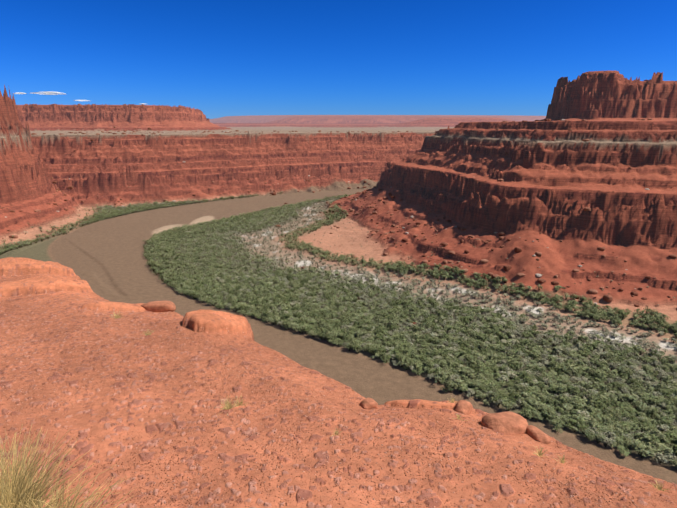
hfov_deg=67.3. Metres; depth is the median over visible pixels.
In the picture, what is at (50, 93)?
cloud
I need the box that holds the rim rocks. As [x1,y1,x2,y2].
[141,301,550,443]
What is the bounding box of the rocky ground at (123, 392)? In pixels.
[0,257,676,507]
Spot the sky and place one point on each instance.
(217, 58)
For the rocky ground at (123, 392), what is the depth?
3.23 m
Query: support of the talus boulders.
on the canyon terrain at (556, 175)
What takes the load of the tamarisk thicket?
on the canyon terrain at (556, 175)
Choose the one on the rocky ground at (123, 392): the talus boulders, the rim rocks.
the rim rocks
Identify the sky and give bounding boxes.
[0,0,676,118]
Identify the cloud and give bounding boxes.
[15,91,145,103]
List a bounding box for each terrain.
[0,71,676,484]
[16,104,545,131]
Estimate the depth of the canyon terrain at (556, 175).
392.57 m
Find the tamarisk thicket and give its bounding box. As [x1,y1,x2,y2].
[0,191,676,466]
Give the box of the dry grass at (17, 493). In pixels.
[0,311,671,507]
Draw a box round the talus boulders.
[0,80,676,357]

